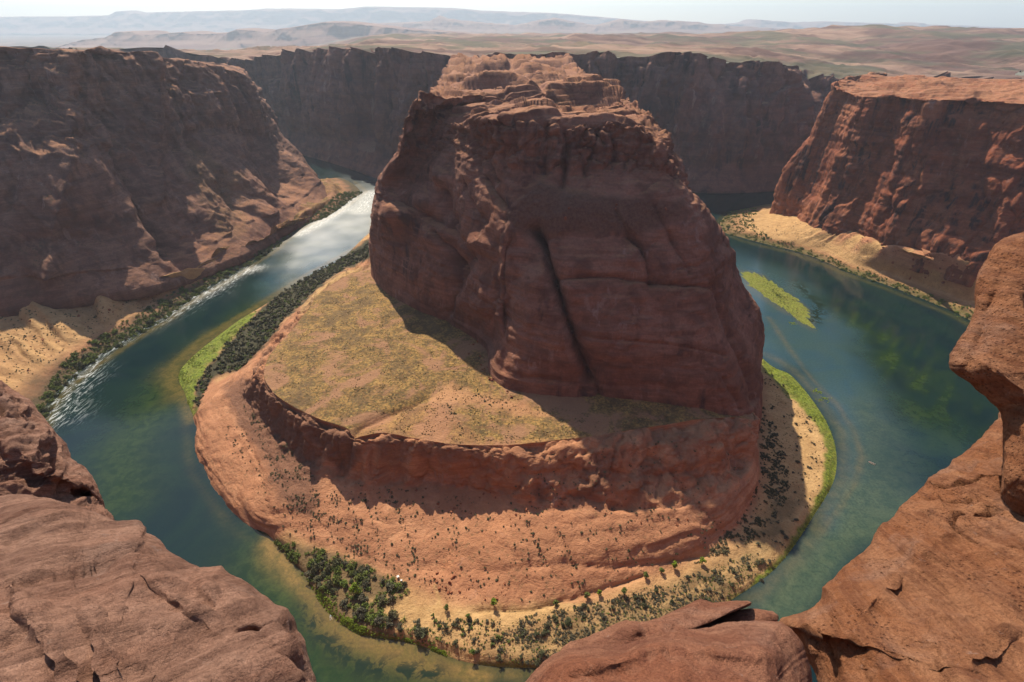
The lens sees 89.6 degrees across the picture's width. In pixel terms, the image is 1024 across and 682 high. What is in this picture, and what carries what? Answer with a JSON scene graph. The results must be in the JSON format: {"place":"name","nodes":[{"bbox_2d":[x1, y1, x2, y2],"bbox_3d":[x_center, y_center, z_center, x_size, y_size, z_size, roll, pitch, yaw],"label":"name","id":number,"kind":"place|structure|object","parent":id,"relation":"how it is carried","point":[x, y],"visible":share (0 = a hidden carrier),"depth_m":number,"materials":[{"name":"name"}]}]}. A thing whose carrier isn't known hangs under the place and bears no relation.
{"place":"outdoors","nodes":[
{"label":"outdoors","id":0,"kind":"place"},
{"bbox_2d":[0,46,326,316],"bbox_3d":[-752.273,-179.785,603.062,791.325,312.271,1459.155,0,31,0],"label":"cliff","id":1,"kind":"structure","parent":0,"point":[125,176],"depth_m":686.74,"materials":[{"name":"stone"}]},
{"bbox_2d":[0,178,359,412],"bbox_3d":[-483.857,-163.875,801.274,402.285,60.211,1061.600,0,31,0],"label":"bank","id":2,"kind":"structure","parent":0,"point":[31,387],"depth_m":567.17,"materials":[{"name":"beige sand"}]},
{"bbox_2d":[41,405,53,412],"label":"riverside bush","id":3,"kind":"object","parent":2,"relation":"on","point":[46,409],"visible":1,"depth_m":469.68,"materials":[{"name":"green plant"}]},
{"bbox_2d":[53,380,61,385],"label":"riverside bush","id":4,"kind":"object","parent":2,"relation":"on","point":[56,383],"visible":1,"depth_m":502.28,"materials":[{"name":"green plant"}]},
{"bbox_2d":[74,361,82,367],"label":"riverside bush","id":5,"kind":"object","parent":2,"relation":"on","point":[78,363],"visible":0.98,"depth_m":529.30,"materials":[{"name":"green plant"}]},
{"bbox_2d":[77,363,85,369],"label":"riverside bush","id":6,"kind":"object","parent":2,"relation":"on","point":[80,366],"visible":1,"depth_m":527.52,"materials":[{"name":"green plant"}]},
{"bbox_2d":[145,318,153,323],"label":"riverside bush","id":7,"kind":"object","parent":2,"relation":"on","point":[148,321],"visible":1,"depth_m":605.59,"materials":[{"name":"green plant"}]},
{"bbox_2d":[0,200,347,386],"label":"talus scrub","id":8,"kind":"object","parent":2,"relation":"on","point":[63,326],"visible":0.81,"depth_m":559.96,"materials":[{"name":"green plant"}]},
{"bbox_2d":[36,191,362,410],"bbox_3d":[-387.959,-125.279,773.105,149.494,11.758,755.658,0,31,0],"label":"riverside thicket","id":9,"kind":"object","parent":2,"relation":"on","point":[64,364],"visible":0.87,"depth_m":614.43,"materials":[{"name":"green plant"}]},
{"bbox_2d":[59,21,478,48],"bbox_3d":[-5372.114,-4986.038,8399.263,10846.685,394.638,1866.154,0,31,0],"label":"distant hills","id":10,"kind":"structure","parent":0,"point":[317,33],"depth_m":7929.85,"materials":[{"name":"grey stone"}]},
{"bbox_2d":[0,6,644,35],"bbox_3d":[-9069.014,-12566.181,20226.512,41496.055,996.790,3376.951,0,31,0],"label":"distant mesa","id":11,"kind":"structure","parent":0,"point":[189,21],"depth_m":19731.53,"materials":[{"name":"grey stone"}]},
{"bbox_2d":[179,234,836,667],"bbox_3d":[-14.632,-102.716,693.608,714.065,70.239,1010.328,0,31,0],"label":"river terrace","id":12,"kind":"structure","parent":0,"point":[331,448],"depth_m":361.58,"materials":[{"name":"stone"}]},
{"bbox_2d":[178,311,255,403],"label":"marsh grass","id":13,"kind":"structure","parent":12,"relation":"on","point":[191,360],"depth_m":543.76,"materials":[{"name":"green plant"}]},
{"bbox_2d":[192,242,368,405],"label":"riverside thicket","id":14,"kind":"object","parent":12,"relation":"on","point":[262,341],"visible":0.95,"depth_m":598.51,"materials":[{"name":"green plant"}]},
{"bbox_2d":[304,569,313,576],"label":"riverside bush","id":15,"kind":"object","parent":12,"relation":"on","point":[309,572],"visible":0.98,"depth_m":324.80,"materials":[{"name":"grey plant"}]},
{"bbox_2d":[306,559,313,568],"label":"riverside bush","id":16,"kind":"object","parent":12,"relation":"on","point":[309,563],"visible":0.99,"depth_m":328.53,"materials":[{"name":"green plant"}]},
{"bbox_2d":[311,563,322,574],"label":"riverside bush","id":17,"kind":"object","parent":12,"relation":"on","point":[315,567],"visible":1,"depth_m":325.62,"materials":[{"name":"green plant"}]},
{"bbox_2d":[313,574,322,584],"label":"riverside bush","id":18,"kind":"object","parent":12,"relation":"on","point":[318,578],"visible":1,"depth_m":320.72,"materials":[{"name":"green plant"}]},
{"bbox_2d":[319,581,327,591],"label":"riverside bush","id":19,"kind":"object","parent":12,"relation":"on","point":[323,587],"visible":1,"depth_m":315.77,"materials":[{"name":"green plant"}]},
{"bbox_2d":[321,571,329,577],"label":"riverside bush","id":20,"kind":"object","parent":12,"relation":"on","point":[323,574],"visible":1,"depth_m":323.31,"materials":[{"name":"green plant"}]},
{"bbox_2d":[325,562,333,572],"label":"riverside bush","id":21,"kind":"object","parent":12,"relation":"on","point":[328,565],"visible":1,"depth_m":325.81,"materials":[{"name":"green plant"}]},
{"bbox_2d":[326,580,332,588],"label":"riverside bush","id":22,"kind":"object","parent":12,"relation":"on","point":[329,583],"visible":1,"depth_m":316.27,"materials":[{"name":"green plant"}]},
{"bbox_2d":[330,587,337,593],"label":"riverside bush","id":23,"kind":"object","parent":12,"relation":"on","point":[332,590],"visible":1,"depth_m":313.84,"materials":[{"name":"green plant"}]},
{"bbox_2d":[330,557,340,565],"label":"riverside bush","id":24,"kind":"object","parent":12,"relation":"on","point":[336,561],"visible":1,"depth_m":328.02,"materials":[{"name":"green plant"}]},
{"bbox_2d":[332,575,341,586],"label":"riverside bush","id":25,"kind":"object","parent":12,"relation":"on","point":[335,580],"visible":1,"depth_m":317.63,"materials":[{"name":"green plant"}]},
{"bbox_2d":[339,598,348,609],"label":"riverside bush","id":26,"kind":"object","parent":12,"relation":"on","point":[344,603],"visible":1,"depth_m":307.26,"materials":[{"name":"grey plant"}]},
{"bbox_2d":[340,579,347,587],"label":"riverside bush","id":27,"kind":"object","parent":12,"relation":"on","point":[345,583],"visible":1,"depth_m":316.60,"materials":[{"name":"green plant"}]},
{"bbox_2d":[345,563,354,571],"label":"riverside bush","id":28,"kind":"object","parent":12,"relation":"on","point":[348,568],"visible":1,"depth_m":324.88,"materials":[{"name":"green plant"}]},
{"bbox_2d":[346,559,355,567],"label":"riverside bush","id":29,"kind":"object","parent":12,"relation":"on","point":[350,564],"visible":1,"depth_m":326.60,"materials":[{"name":"green plant"}]},
{"bbox_2d":[349,582,359,594],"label":"tree","id":30,"kind":"object","parent":12,"relation":"on","point":[354,588],"visible":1,"depth_m":309.81,"materials":[{"name":"green plant"}]},
{"bbox_2d":[351,603,359,610],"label":"riverside bush","id":31,"kind":"object","parent":12,"relation":"on","point":[356,606],"visible":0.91,"depth_m":305.50,"materials":[{"name":"green plant"}]},
{"bbox_2d":[272,539,440,640],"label":"riverside thicket","id":32,"kind":"object","parent":12,"relation":"on","point":[338,571],"visible":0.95,"depth_m":317.71,"materials":[{"name":"green plant"}]},
{"bbox_2d":[353,573,362,581],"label":"riverside bush","id":33,"kind":"object","parent":12,"relation":"on","point":[358,576],"visible":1,"depth_m":319.51,"materials":[{"name":"green plant"}]},
{"bbox_2d":[355,606,366,618],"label":"riverside bush","id":34,"kind":"object","parent":12,"relation":"on","point":[359,610],"visible":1,"depth_m":301.94,"materials":[{"name":"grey plant"}]},
{"bbox_2d":[359,613,365,620],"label":"riverside bush","id":35,"kind":"object","parent":12,"relation":"on","point":[361,615],"visible":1,"depth_m":300.14,"materials":[{"name":"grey plant"}]},
{"bbox_2d":[358,593,368,601],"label":"riverside bush","id":36,"kind":"object","parent":12,"relation":"on","point":[361,597],"visible":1,"depth_m":309.00,"materials":[{"name":"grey plant"}]},
{"bbox_2d":[361,601,368,607],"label":"riverside bush","id":37,"kind":"object","parent":12,"relation":"on","point":[364,603],"visible":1,"depth_m":306.08,"materials":[{"name":"green plant"}]},
{"bbox_2d":[363,577,370,586],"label":"riverside bush","id":38,"kind":"object","parent":12,"relation":"on","point":[367,580],"visible":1,"depth_m":317.64,"materials":[{"name":"green plant"}]},
{"bbox_2d":[374,613,383,624],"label":"riverside bush","id":39,"kind":"object","parent":12,"relation":"on","point":[378,620],"visible":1,"depth_m":297.65,"materials":[{"name":"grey plant"}]},
{"bbox_2d":[309,582,449,656],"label":"marsh grass","id":40,"kind":"structure","parent":12,"relation":"on","point":[359,630],"depth_m":299.55,"materials":[{"name":"green plant"}]},
{"bbox_2d":[377,595,384,605],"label":"riverside bush","id":41,"kind":"object","parent":12,"relation":"on","point":[382,599],"visible":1,"depth_m":307.14,"materials":[{"name":"green plant"}]},
{"bbox_2d":[385,621,393,628],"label":"riverside bush","id":42,"kind":"object","parent":12,"relation":"on","point":[388,625],"visible":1,"depth_m":295.89,"materials":[{"name":"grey plant"}]},
{"bbox_2d":[386,583,396,592],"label":"riverside bush","id":43,"kind":"object","parent":12,"relation":"on","point":[391,587],"visible":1,"depth_m":313.81,"materials":[{"name":"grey plant"}]},
{"bbox_2d":[388,595,394,602],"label":"riverside bush","id":44,"kind":"object","parent":12,"relation":"on","point":[390,598],"visible":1,"depth_m":307.53,"materials":[{"name":"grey plant"}]},
{"bbox_2d":[388,614,397,621],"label":"riverside bush","id":45,"kind":"object","parent":12,"relation":"on","point":[394,618],"visible":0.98,"depth_m":297.71,"materials":[{"name":"green plant"}]},
{"bbox_2d":[388,610,398,619],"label":"riverside bush","id":46,"kind":"object","parent":12,"relation":"on","point":[391,613],"visible":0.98,"depth_m":299.44,"materials":[{"name":"green plant"}]},
{"bbox_2d":[414,628,426,639],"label":"riverside bush","id":47,"kind":"object","parent":12,"relation":"on","point":[418,635],"visible":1,"depth_m":291.28,"materials":[{"name":"green plant"}]},
{"bbox_2d":[420,627,427,638],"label":"riverside bush","id":48,"kind":"object","parent":12,"relation":"on","point":[422,631],"visible":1,"depth_m":291.96,"materials":[{"name":"green plant"}]},
{"bbox_2d":[452,639,457,646],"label":"sagebrush","id":49,"kind":"object","parent":12,"relation":"on","point":[455,642],"visible":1,"depth_m":288.26,"materials":[{"name":"green plant"}]},
{"bbox_2d":[270,280,685,442],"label":"shrubs","id":50,"kind":"object","parent":12,"relation":"on","point":[425,373],"visible":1,"depth_m":405.64,"materials":[{"name":"plant"}]},
{"bbox_2d":[220,404,735,600],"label":"slickrock scrub","id":51,"kind":"object","parent":12,"relation":"on","point":[316,494],"visible":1,"depth_m":351.81,"materials":[{"name":"green plant"}]},
{"bbox_2d":[491,597,496,604],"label":"tree","id":52,"kind":"object","parent":12,"relation":"on","point":[493,600],"visible":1,"depth_m":302.33,"materials":[{"name":"green plant"}]},
{"bbox_2d":[534,660,541,667],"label":"sagebrush","id":53,"kind":"object","parent":12,"relation":"on","point":[537,663],"visible":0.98,"depth_m":280.75,"materials":[{"name":"green plant"}]},
{"bbox_2d":[369,52,764,433],"bbox_3d":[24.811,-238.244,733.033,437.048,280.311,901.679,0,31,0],"label":"sandstone butte","id":54,"kind":"object","parent":12,"relation":"on","point":[635,294],"visible":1,"depth_m":397.78,"materials":[{"name":"brown stone"}]},
{"bbox_2d":[390,554,766,665],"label":"flat scrub","id":55,"kind":"object","parent":12,"relation":"on","point":[562,615],"visible":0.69,"depth_m":300.45,"materials":[{"name":"green plant"}]},
{"bbox_2d":[699,557,706,563],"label":"tree","id":56,"kind":"object","parent":12,"relation":"on","point":[702,560],"visible":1,"depth_m":328.19,"materials":[{"name":"green plant"}]},
{"bbox_2d":[694,376,822,586],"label":"spit scrub","id":57,"kind":"object","parent":12,"relation":"on","point":[766,491],"visible":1,"depth_m":380.82,"materials":[{"name":"green plant"}]},
{"bbox_2d":[750,362,835,588],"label":"marsh grass","id":58,"kind":"structure","parent":12,"relation":"on","point":[814,421],"depth_m":464.89,"materials":[{"name":"green plant"}]},
{"bbox_2d":[0,24,1023,78],"bbox_3d":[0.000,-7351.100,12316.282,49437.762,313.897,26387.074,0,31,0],"label":"desert plateau","id":59,"kind":"structure","parent":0,"point":[839,51],"depth_m":1821.51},
{"bbox_2d":[0,0,1023,75],"label":"sky","id":60,"kind":"structure","parent":0,"point":[984,13],"materials":[{"name":"white"}]},
{"bbox_2d":[41,156,999,681],"bbox_3d":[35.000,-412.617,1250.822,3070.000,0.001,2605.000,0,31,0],"label":"river","id":61,"kind":"structure","parent":0,"point":[907,410],"depth_m":464.12,"materials":[{"name":"liquid"}]},
{"bbox_2d":[741,271,814,327],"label":"gravel bar","id":62,"kind":"object","parent":61,"relation":"in","point":[800,314],"visible":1,"depth_m":669.30,"materials":[{"name":"soil"}]},
{"bbox_2d":[747,270,817,330],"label":"marsh grass","id":63,"kind":"structure","parent":62,"relation":"on","point":[780,297],"depth_m":668.61,"materials":[{"name":"green plant"}]},
{"bbox_2d":[62,45,1021,192],"bbox_3d":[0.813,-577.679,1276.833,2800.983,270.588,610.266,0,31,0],"label":"canyon wall","id":64,"kind":"structure","parent":0,"point":[742,127],"depth_m":1086.46,"materials":[{"name":"stone"}]},
{"bbox_2d":[375,15,780,32],"bbox_3d":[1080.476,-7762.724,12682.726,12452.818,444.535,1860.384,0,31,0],"label":"distant hills","id":65,"kind":"structure","parent":0,"point":[440,22],"depth_m":12422.63,"materials":[{"name":"grey stone"}]},
{"bbox_2d":[720,204,975,320],"bbox_3d":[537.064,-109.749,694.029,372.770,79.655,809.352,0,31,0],"label":"bank","id":66,"kind":"structure","parent":0,"point":[949,292],"depth_m":729.39,"materials":[{"name":"beige sand"}]},
{"bbox_2d":[720,207,972,318],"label":"riverside thicket","id":67,"kind":"object","parent":66,"relation":"on","point":[838,261],"visible":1,"depth_m":795.66,"materials":[{"name":"green plant"}]},
{"bbox_2d":[763,222,963,292],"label":"talus scrub","id":68,"kind":"object","parent":66,"relation":"on","point":[829,245],"visible":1,"depth_m":792.73,"materials":[{"name":"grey plant"}]},
{"bbox_2d":[723,19,1006,28],"bbox_3d":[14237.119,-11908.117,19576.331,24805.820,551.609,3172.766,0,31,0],"label":"distant mesa","id":69,"kind":"structure","parent":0,"point":[775,24],"depth_m":19175.71,"materials":[{"name":"grey stone"}]},
{"bbox_2d":[769,72,1023,286],"bbox_3d":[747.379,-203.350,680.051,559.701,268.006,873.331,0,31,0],"label":"cliff","id":70,"kind":"structure","parent":0,"point":[930,164],"depth_m":677.26,"materials":[{"name":"stone"}]},
{"bbox_3d":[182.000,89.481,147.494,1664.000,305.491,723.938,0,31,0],"label":"overlook cliff","id":71,"kind":"structure","parent":0,"visible":0},
{"bbox_2d":[0,380,114,519],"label":"rock outcrop","id":72,"kind":"object","parent":71,"relation":"on","point":[36,460],"visible":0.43,"depth_m":37.47,"materials":[{"name":"brown stone"}]},
{"bbox_2d":[0,494,315,681],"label":"rock ledge","id":73,"kind":"object","parent":71,"relation":"on","point":[87,595],"visible":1,"depth_m":7.82,"materials":[{"name":"brown stone"}]},
{"bbox_2d":[526,620,811,681],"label":"rock slab","id":74,"kind":"object","parent":71,"relation":"on","point":[756,651],"visible":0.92,"depth_m":9.88,"materials":[{"name":"brown stone"}]},
{"bbox_2d":[560,599,751,650],"bbox_3d":[3.555,7.511,12.974,5.740,4.318,2.021,-12,33,-18],"label":"rock ledge","id":75,"kind":"object","parent":74,"relation":"on","point":[696,613],"visible":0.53,"depth_m":11.41,"materials":[{"name":"brown stone"}]},
{"bbox_2d":[714,608,778,623],"bbox_3d":[5.772,7.311,13.196,2.509,1.918,1.024,-11,33,-18],"label":"rock ledge","id":76,"kind":"object","parent":71,"relation":"on","point":[750,614],"visible":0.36,"depth_m":12.54,"materials":[{"name":"brown stone"}]},
{"bbox_2d":[780,412,1023,681],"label":"rock slab","id":77,"kind":"object","parent":71,"relation":"on","point":[927,585],"visible":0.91,"depth_m":15.65,"materials":[{"name":"brown stone"}]},
{"bbox_2d":[949,232,1023,516],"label":"rock overhang","id":78,"kind":"object","parent":77,"relation":"on","point":[986,357],"visible":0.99,"depth_m":20.37,"materials":[{"name":"brown stone"}]}
]}

